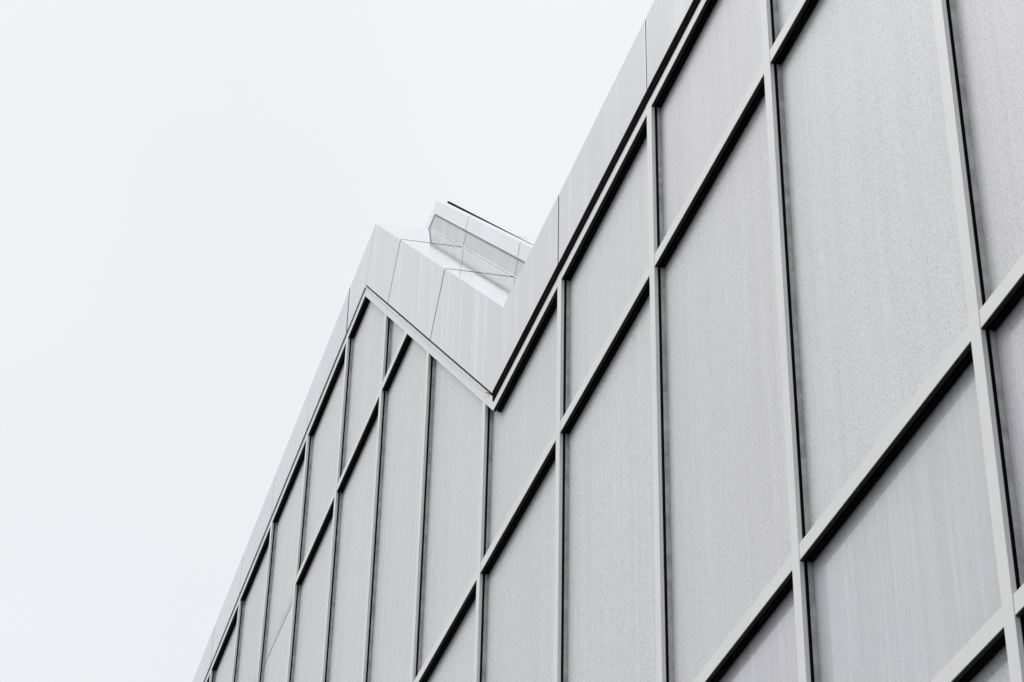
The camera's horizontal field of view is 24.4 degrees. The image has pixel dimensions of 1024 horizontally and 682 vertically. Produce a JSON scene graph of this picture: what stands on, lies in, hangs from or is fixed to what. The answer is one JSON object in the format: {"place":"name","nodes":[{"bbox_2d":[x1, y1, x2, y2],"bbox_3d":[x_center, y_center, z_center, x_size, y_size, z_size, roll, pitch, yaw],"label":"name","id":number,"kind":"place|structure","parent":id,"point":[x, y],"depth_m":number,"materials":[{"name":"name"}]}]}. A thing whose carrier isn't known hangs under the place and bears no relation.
{"place":"outdoors","nodes":[
{"label":"outdoors","id":0,"kind":"place"},
{"bbox_2d":[0,0,653,681],"label":"sky","id":1,"kind":"structure","parent":0,"point":[194,194],"materials":[{"name":"white"}]},
{"bbox_2d":[192,0,1023,681],"bbox_3d":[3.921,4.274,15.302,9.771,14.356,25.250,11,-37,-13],"label":"building","id":2,"kind":"structure","parent":0,"point":[714,372],"depth_m":10.32,"materials":[{"name":"metal"}]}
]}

